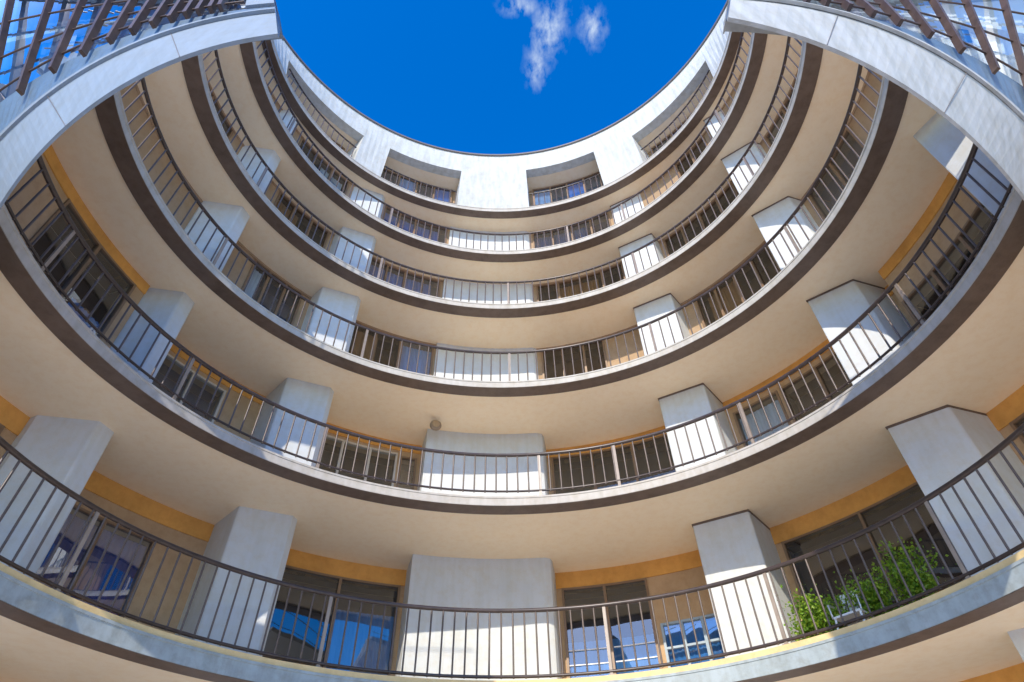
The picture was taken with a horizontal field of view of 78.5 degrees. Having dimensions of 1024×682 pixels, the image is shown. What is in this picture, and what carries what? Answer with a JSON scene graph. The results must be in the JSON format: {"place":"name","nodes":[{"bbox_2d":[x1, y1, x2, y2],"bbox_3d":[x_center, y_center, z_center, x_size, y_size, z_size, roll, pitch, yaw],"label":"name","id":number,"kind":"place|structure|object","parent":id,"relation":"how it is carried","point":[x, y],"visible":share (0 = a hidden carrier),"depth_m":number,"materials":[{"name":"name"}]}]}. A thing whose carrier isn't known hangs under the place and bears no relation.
{"place":"outdoors","nodes":[
{"label":"outdoors","id":0,"kind":"place"},
{"bbox_2d":[275,0,726,153],"label":"sky","id":1,"kind":"structure","parent":0,"point":[471,76],"materials":[{"name":"blue"}]},
{"bbox_2d":[0,0,1023,681],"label":"apartment building","id":2,"kind":"structure","parent":0,"point":[916,414],"depth_m":12.74,"materials":[{"name":"paint"}]},
{"bbox_2d":[0,423,4,433],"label":"window","id":3,"kind":"structure","parent":2,"relation":"in","point":[2,427],"depth_m":9.73,"materials":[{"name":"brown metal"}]},
{"bbox_2d":[26,198,136,339],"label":"window","id":4,"kind":"structure","parent":2,"relation":"in","point":[59,225],"depth_m":11.31,"materials":[{"name":"brown metal"}]},
{"bbox_2d":[33,504,153,617],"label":"window","id":5,"kind":"structure","parent":2,"relation":"in","point":[58,560],"depth_m":10.87,"materials":[{"name":"brown metal"}]},
{"bbox_2d":[0,0,283,208],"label":"glazed wing","id":6,"kind":"structure","parent":2,"relation":"attached to","point":[65,65],"depth_m":7.03,"materials":[{"name":"white concrete"}]},
{"bbox_2d":[152,353,226,422],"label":"window","id":7,"kind":"structure","parent":2,"relation":"in","point":[174,376],"depth_m":13.72,"materials":[{"name":"black glass"}]},
{"bbox_2d":[206,77,233,138],"bbox_3d":[-7.570,-5.104,14.470,0.779,2.473,2.129,-7,-46,5],"label":"window","id":8,"kind":"structure","parent":2,"relation":"in","point":[221,115],"depth_m":15.62,"materials":[{"name":"brown metal"}]},
{"bbox_2d":[241,259,303,324],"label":"window","id":9,"kind":"structure","parent":2,"relation":"in","point":[257,274],"depth_m":15.90,"materials":[{"name":"glass"}]},
{"bbox_2d":[274,191,329,248],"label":"window","id":10,"kind":"structure","parent":2,"relation":"in","point":[283,205],"depth_m":17.43,"materials":[{"name":"brown glass"}]},
{"bbox_2d":[287,68,356,156],"bbox_3d":[-5.829,-6.776,18.953,0.247,0.817,2.938,-24,-50,21],"label":"loggia railing","id":11,"kind":"object","parent":2,"relation":"attached to","point":[321,115],"visible":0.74,"depth_m":19.13,"materials":[{"name":"metal"}]},
{"bbox_2d":[298,137,349,194],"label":"window","id":12,"kind":"structure","parent":2,"relation":"in","point":[324,164],"depth_m":19.32,"materials":[{"name":"black glass"}]},
{"bbox_2d":[262,565,400,675],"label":"window","id":13,"kind":"structure","parent":2,"relation":"in","point":[290,614],"depth_m":13.18,"materials":[{"name":"blue glass"}]},
{"bbox_2d":[315,434,397,486],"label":"window","id":14,"kind":"structure","parent":2,"relation":"in","point":[326,456],"depth_m":15.66,"materials":[{"name":"brown glass"}]},
{"bbox_2d":[348,322,400,367],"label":"window","id":15,"kind":"structure","parent":2,"relation":"in","point":[360,335],"depth_m":16.78,"materials":[{"name":"brown glass"}]},
{"bbox_2d":[368,257,440,296],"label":"window","id":16,"kind":"structure","parent":2,"relation":"in","point":[385,276],"depth_m":19.06,"materials":[{"name":"brown glass"}]},
{"bbox_2d":[396,456,416,489],"bbox_3d":[-2.686,4.063,15.090,0.556,2.623,0.722,12,-47,-13],"label":"window","id":17,"kind":"structure","parent":2,"relation":"in","point":[403,475],"depth_m":15.93,"materials":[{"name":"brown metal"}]},
{"bbox_2d":[382,206,447,243],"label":"window","id":18,"kind":"structure","parent":2,"relation":"in","point":[399,223],"depth_m":20.66,"materials":[{"name":"brown glass"}]},
{"bbox_2d":[399,338,433,374],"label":"window","id":19,"kind":"structure","parent":2,"relation":"in","point":[403,362],"depth_m":17.31,"materials":[{"name":"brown glass"}]},
{"bbox_2d":[384,166,456,203],"bbox_3d":[-3.042,-5.090,20.644,2.526,0.817,0.166,16,-48,-16],"label":"loggia railing","id":20,"kind":"object","parent":2,"relation":"attached to","point":[398,173],"visible":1,"depth_m":20.74,"materials":[{"name":"brown metal"}]},
{"bbox_2d":[430,420,440,430],"bbox_3d":[-1.854,2.046,15.211,0.290,0.290,0.130,10,-47,-11],"label":"wall lamp","id":21,"kind":"object","parent":2,"relation":"attached to","point":[435,425],"visible":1,"depth_m":15.14,"materials":[{"name":"beige glass"}]},
{"bbox_2d":[121,64,881,380],"bbox_3d":[-0.124,-2.071,12.505,12.600,1.083,7.672,-1,-46,0],"label":"balcony railing","id":22,"kind":"object","parent":2,"relation":"attached to","point":[280,283],"visible":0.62,"depth_m":13.28,"materials":[{"name":"metal"}]},
{"bbox_2d":[203,36,801,303],"bbox_3d":[-0.157,-4.034,14.678,12.291,1.081,7.724,-1,-46,0],"label":"balcony railing","id":23,"kind":"object","parent":2,"relation":"attached to","point":[237,118],"visible":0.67,"depth_m":15.84,"materials":[{"name":"brown metal"}]},
{"bbox_2d":[257,32,750,249],"bbox_3d":[-0.169,-5.789,16.639,11.982,1.023,7.808,-1,-46,0],"label":"balcony railing","id":24,"kind":"object","parent":2,"relation":"attached to","point":[718,117],"visible":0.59,"depth_m":18.09,"materials":[{"name":"metal"}]},
{"bbox_2d":[4,143,1012,494],"bbox_3d":[0.003,0.051,10.180,12.799,1.098,7.630,-1,-46,0],"label":"balcony railing","id":25,"kind":"object","parent":2,"relation":"attached to","point":[454,453],"visible":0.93,"depth_m":10.68,"materials":[{"name":"brown metal"}]},
{"bbox_2d":[0,423,1023,678],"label":"balcony railing","id":26,"kind":"object","parent":2,"relation":"attached to","point":[926,499],"visible":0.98,"depth_m":9.46,"materials":[{"name":"brown metal"}]},
{"bbox_2d":[529,174,601,205],"bbox_3d":[1.787,-4.978,20.849,2.463,0.817,0.157,-13,-47,11],"label":"loggia railing","id":27,"kind":"object","parent":2,"relation":"attached to","point":[590,178],"visible":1,"depth_m":20.91,"materials":[{"name":"metal"}]},
{"bbox_2d":[532,212,611,247],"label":"window","id":28,"kind":"structure","parent":2,"relation":"in","point":[604,225],"depth_m":20.98,"materials":[{"name":"brown glass"}]},
{"bbox_2d":[541,338,607,378],"bbox_3d":[1.724,1.068,16.748,1.810,2.685,0.297,-12,-47,10],"label":"window","id":29,"kind":"structure","parent":2,"relation":"in","point":[596,364],"depth_m":17.28,"materials":[{"name":"brown glass"}]},
{"bbox_2d":[536,262,625,301],"bbox_3d":[2.111,-1.127,18.522,2.768,2.424,0.488,-16,-48,14],"label":"window","id":30,"kind":"structure","parent":2,"relation":"in","point":[614,269],"depth_m":19.12,"materials":[{"name":"brown glass"}]},
{"bbox_2d":[561,578,661,677],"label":"window","id":31,"kind":"structure","parent":2,"relation":"in","point":[567,599],"depth_m":13.77,"materials":[{"name":"blue glass"}]},
{"bbox_2d":[551,433,675,493],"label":"window","id":32,"kind":"structure","parent":2,"relation":"in","point":[663,455],"depth_m":16.08,"materials":[{"name":"brown glass"}]},
{"bbox_2d":[641,70,710,158],"bbox_3d":[5.100,-6.790,19.157,0.257,0.817,3.038,25,-51,-23],"label":"loggia railing","id":33,"kind":"object","parent":2,"relation":"attached to","point":[702,82],"visible":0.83,"depth_m":19.31,"materials":[{"name":"brown metal"}]},
{"bbox_2d":[675,135,707,177],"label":"window","id":34,"kind":"structure","parent":2,"relation":"in","point":[700,142],"depth_m":19.01,"materials":[{"name":"black glass"}]},
{"bbox_2d":[660,613,724,667],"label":"window","id":35,"kind":"structure","parent":2,"relation":"in","point":[702,638],"depth_m":12.66,"materials":[{"name":"blue glass"}]},
{"bbox_2d":[663,182,738,255],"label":"window","id":36,"kind":"structure","parent":2,"relation":"in","point":[717,209],"depth_m":17.64,"materials":[{"name":"black glass"}]},
{"bbox_2d":[694,241,780,327],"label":"window","id":37,"kind":"structure","parent":2,"relation":"in","point":[764,257],"depth_m":15.54,"materials":[{"name":"black glass"}]},
{"bbox_2d":[733,390,790,446],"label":"window","id":38,"kind":"structure","parent":2,"relation":"in","point":[770,410],"depth_m":14.28,"materials":[{"name":"grey glass"}]},
{"bbox_2d":[764,77,796,146],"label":"window","id":39,"kind":"structure","parent":2,"relation":"in","point":[782,112],"depth_m":15.87,"materials":[{"name":"brown metal"}]},
{"bbox_2d":[780,584,833,640],"bbox_3d":[4.868,4.491,10.066,0.964,1.257,0.885,24,-51,-22],"label":"shrub","id":40,"kind":"object","parent":2,"relation":"on","point":[802,606],"visible":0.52,"depth_m":10.02,"materials":[{"name":"green plant"}]},
{"bbox_2d":[779,352,852,422],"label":"window","id":41,"kind":"structure","parent":2,"relation":"in","point":[839,380],"depth_m":13.91,"materials":[{"name":"black glass"}]},
{"bbox_2d":[801,579,853,633],"bbox_3d":[5.100,4.438,9.912,1.057,1.102,0.861,-32,-53,27],"label":"shrub","id":42,"kind":"object","parent":2,"relation":"on","point":[824,622],"visible":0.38,"depth_m":9.85,"materials":[{"name":"green plant"}]},
{"bbox_2d":[808,128,863,219],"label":"window","id":43,"kind":"structure","parent":2,"relation":"in","point":[858,147],"depth_m":13.92,"materials":[{"name":"black glass"}]},
{"bbox_2d":[827,591,873,629],"bbox_3d":[5.217,4.193,9.540,0.573,0.912,0.512,30,-53,-27],"label":"garden chair","id":44,"kind":"object","parent":2,"relation":"on","point":[860,611],"visible":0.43,"depth_m":9.50,"materials":[{"name":"white plastic"}]},
{"bbox_2d":[833,565,906,618],"bbox_3d":[5.590,4.041,9.535,1.137,1.099,1.192,-1,-46,0],"label":"shrub","id":45,"kind":"object","parent":2,"relation":"on","point":[872,598],"visible":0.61,"depth_m":9.46,"materials":[{"name":"green plant"}]},
{"bbox_2d":[781,482,964,612],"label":"window","id":46,"kind":"structure","parent":2,"relation":"in","point":[918,529],"depth_m":12.02,"materials":[{"name":"black glass"}]},
{"bbox_2d":[723,0,1023,199],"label":"glazed wing","id":47,"kind":"structure","parent":2,"relation":"attached to","point":[958,64],"depth_m":6.74,"materials":[{"name":"white concrete"}]},
{"bbox_2d":[872,537,948,603],"bbox_3d":[5.974,3.515,9.287,0.822,1.466,1.076,30,-53,-27],"label":"shrub","id":48,"kind":"object","parent":2,"relation":"on","point":[912,580],"visible":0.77,"depth_m":9.27,"materials":[{"name":"green plant"}]},
{"bbox_2d":[901,201,997,327],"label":"window","id":49,"kind":"structure","parent":2,"relation":"in","point":[942,284],"depth_m":11.03,"materials":[{"name":"brown metal"}]},
{"bbox_2d":[1009,413,1023,443],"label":"window","id":50,"kind":"structure","parent":2,"relation":"in","point":[1014,424],"depth_m":9.99,"materials":[{"name":"brown metal"}]}
]}

